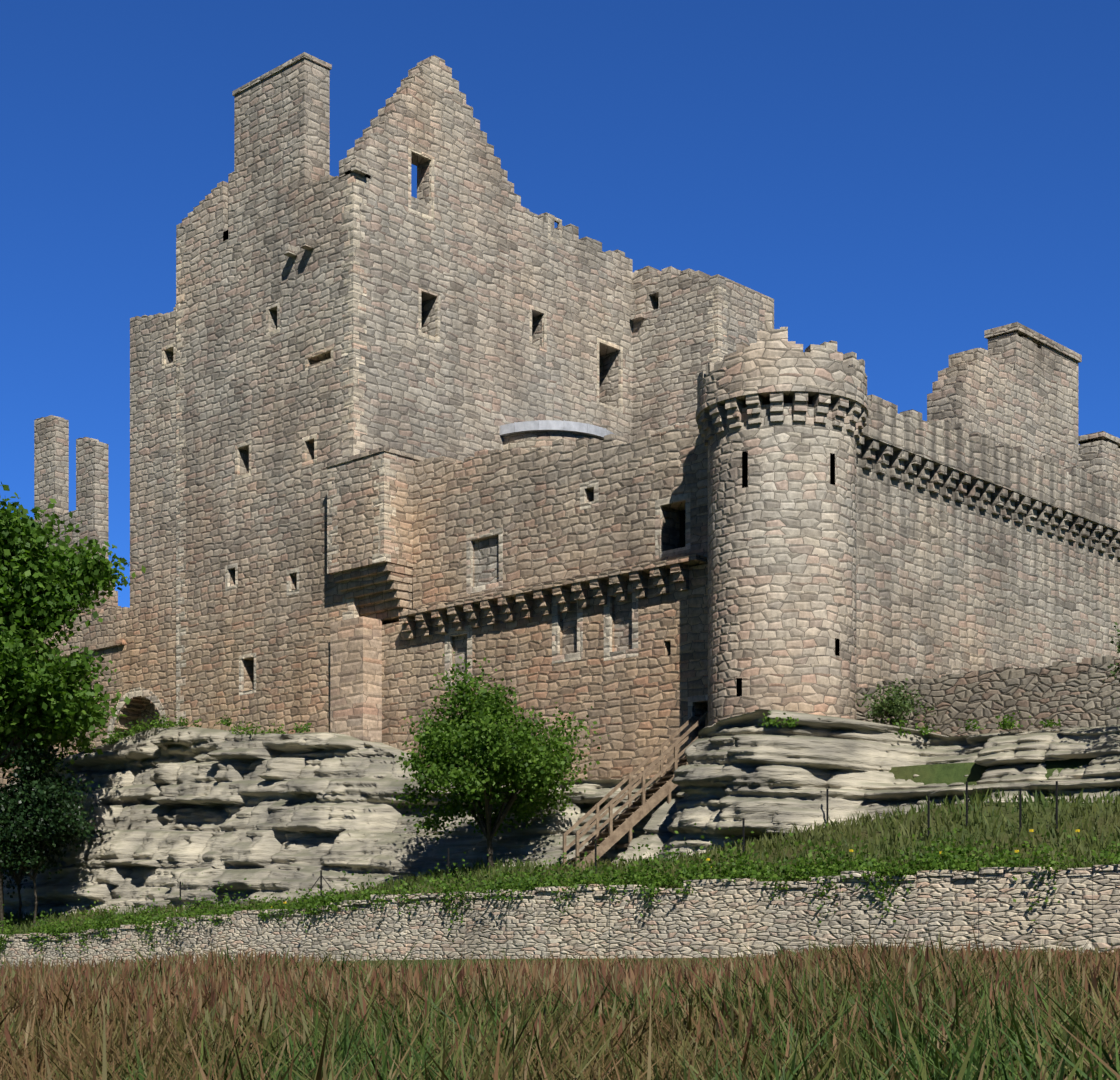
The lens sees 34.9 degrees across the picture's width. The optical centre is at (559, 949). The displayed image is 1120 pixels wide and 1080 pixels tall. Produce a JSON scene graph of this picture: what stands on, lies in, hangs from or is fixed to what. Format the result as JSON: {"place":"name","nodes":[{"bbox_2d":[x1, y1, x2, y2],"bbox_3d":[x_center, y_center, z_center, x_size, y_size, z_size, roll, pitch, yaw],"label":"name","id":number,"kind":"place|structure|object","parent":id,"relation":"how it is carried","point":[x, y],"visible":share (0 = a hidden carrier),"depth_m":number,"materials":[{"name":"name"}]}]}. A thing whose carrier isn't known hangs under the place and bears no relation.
{"place":"outdoors","nodes":[
{"label":"outdoors","id":0,"kind":"place"},
{"bbox_2d":[0,758,1119,972],"bbox_3d":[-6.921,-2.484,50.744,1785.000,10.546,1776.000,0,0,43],"label":"ground","id":1,"kind":"structure","parent":0,"point":[948,774],"depth_m":46.59,"materials":[{"name":"green plant"}]},
{"bbox_2d":[0,738,99,925],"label":"tree","id":2,"kind":"object","parent":1,"relation":"on","point":[55,804],"depth_m":67.81,"materials":[{"name":"green plant"}]},
{"bbox_2d":[0,779,102,919],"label":"tree","id":3,"kind":"object","parent":1,"relation":"on","point":[8,886],"depth_m":71.62,"materials":[{"name":"green plant"}]},
{"bbox_2d":[0,588,129,926],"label":"tree","id":4,"kind":"object","parent":1,"relation":"on","point":[54,702],"depth_m":67.19,"materials":[{"name":"green plant"}]},
{"bbox_2d":[0,482,145,931],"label":"tree","id":5,"kind":"object","parent":1,"relation":"on","point":[36,575],"depth_m":67.27,"materials":[{"name":"green plant"}]},
{"bbox_2d":[0,304,175,795],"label":"range walls","id":6,"kind":"structure","parent":1,"relation":"on","point":[135,643],"depth_m":78.56,"materials":[{"name":"stone"}]},
{"bbox_2d":[133,703,161,733],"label":"archway","id":7,"kind":"object","parent":6,"relation":"attached to","point":[149,710],"depth_m":79.85,"materials":[{"name":"stone"}]},
{"bbox_2d":[176,52,632,733],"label":"tower house","id":8,"kind":"structure","parent":1,"relation":"on","point":[480,254],"depth_m":71.25,"materials":[{"name":"stone"}]},
{"bbox_2d":[503,431,603,450],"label":"stair turret","id":9,"kind":"object","parent":8,"relation":"attached to","point":[533,440],"visible":0.19,"depth_m":72.57,"materials":[{"name":"stone"}]},
{"bbox_2d":[500,420,614,439],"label":"curved roof","id":10,"kind":"structure","parent":9,"relation":"on","point":[554,425],"depth_m":72.48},
{"bbox_2d":[631,266,773,441],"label":"stair tower","id":11,"kind":"structure","parent":8,"relation":"attached to","point":[671,317],"depth_m":77.55,"materials":[{"name":"stone"}]},
{"bbox_2d":[106,146,727,744],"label":"stone trim","id":12,"kind":"structure","parent":1,"relation":"on","point":[356,376],"depth_m":67.53,"materials":[{"name":"stone"}]},
{"bbox_2d":[389,652,608,867],"bbox_3d":[-1.857,-5.694,55.977,7.159,7.119,7.220,0,0,43],"label":"terrace tree","id":13,"kind":"object","parent":1,"relation":"on","point":[459,737],"depth_m":54.90,"materials":[{"name":"green plant"}]},
{"bbox_2d":[325,424,707,779],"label":"castle wall","id":14,"kind":"structure","parent":1,"relation":"on","point":[419,602],"depth_m":61.17,"materials":[{"name":"stone"}]},
{"bbox_2d":[330,616,381,742],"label":"buttress","id":15,"kind":"structure","parent":14,"relation":"attached to","point":[355,677],"depth_m":66.79,"materials":[{"name":"beige stone"}]},
{"bbox_2d":[454,536,631,680],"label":"blocked window","id":16,"kind":"structure","parent":14,"relation":"on","point":[486,561],"depth_m":63.37,"materials":[{"name":"stone"}]},
{"bbox_2d":[680,510,684,547],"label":"door","id":17,"kind":"structure","parent":14,"relation":"on","point":[682,528],"depth_m":58.64,"materials":[{"name":"grey"}]},
{"bbox_2d":[0,919,1119,1079],"bbox_3d":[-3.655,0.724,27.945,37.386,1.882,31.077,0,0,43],"label":"meadow grass","id":18,"kind":"structure","parent":1,"relation":"on","point":[1057,1042],"depth_m":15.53,"materials":[{"name":"plant"}]},
{"bbox_2d":[0,864,1119,968],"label":"terrace wall","id":19,"kind":"structure","parent":1,"relation":"on","point":[712,915],"depth_m":43.96,"materials":[{"name":"stone"}]},
{"bbox_2d":[0,709,1119,966],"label":"wall weeds","id":20,"kind":"object","parent":1,"relation":"on","point":[644,875],"depth_m":46.28,"materials":[{"name":"green plant"}]},
{"bbox_2d":[3,709,1119,917],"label":"outcrop rock","id":21,"kind":"object","parent":1,"relation":"on","point":[194,810],"visible":0.69,"depth_m":62.38,"materials":[{"name":"stone"}]},
{"bbox_2d":[180,781,1057,904],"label":"fence posts","id":22,"kind":"object","parent":1,"relation":"on","point":[743,820],"visible":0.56,"depth_m":45.24,"materials":[{"name":"brown wood"}]},
{"bbox_2d":[563,713,707,869],"bbox_3d":[2.811,-5.013,55.218,5.645,5.630,1.285,0,0,-23],"label":"timber stair","id":23,"kind":"object","parent":1,"relation":"on","point":[620,826],"visible":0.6,"depth_m":54.72,"materials":[{"name":"brown wood"}]},
{"bbox_2d":[271,829,1079,907],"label":"wildflowers","id":24,"kind":"object","parent":1,"relation":"on","point":[851,850],"visible":0.6,"depth_m":42.26,"materials":[{"name":"yellow"}]},
{"bbox_2d":[855,678,937,727],"bbox_3d":[9.867,-6.649,52.917,2.210,2.752,1.908,0,0,43],"label":"bush","id":25,"kind":"object","parent":1,"relation":"on","point":[896,702],"depth_m":52.82,"materials":[{"name":"green plant"}]},
{"bbox_2d":[857,394,1119,687],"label":"curtain","id":26,"kind":"object","parent":1,"relation":"on","point":[976,551],"visible":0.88,"depth_m":62.33,"materials":[{"name":"stone"}]},
{"bbox_2d":[857,656,1119,735],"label":"curtain wall","id":27,"kind":"structure","parent":1,"relation":"on","point":[1069,694],"depth_m":51.16,"materials":[{"name":"stone"}]},
{"bbox_2d":[1101,622,1119,709],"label":"foliage","id":28,"kind":"object","parent":1,"relation":"on","point":[1114,672],"visible":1,"depth_m":45.58,"materials":[{"name":"green plant"}]},
{"bbox_2d":[0,0,1119,607],"label":"sky","id":29,"kind":"structure","parent":0,"point":[905,182],"materials":[{"name":"blue"}]},
{"bbox_2d":[696,311,868,725],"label":"round tower","id":30,"kind":"structure","parent":0,"point":[784,412],"depth_m":52.36,"materials":[{"name":"beige stone"}]},
{"bbox_2d":[927,322,1119,489],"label":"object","id":31,"kind":"object","parent":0,"point":[1015,384],"visible":0.42,"depth_m":73.49,"materials":[{"name":"stone"}]}
]}

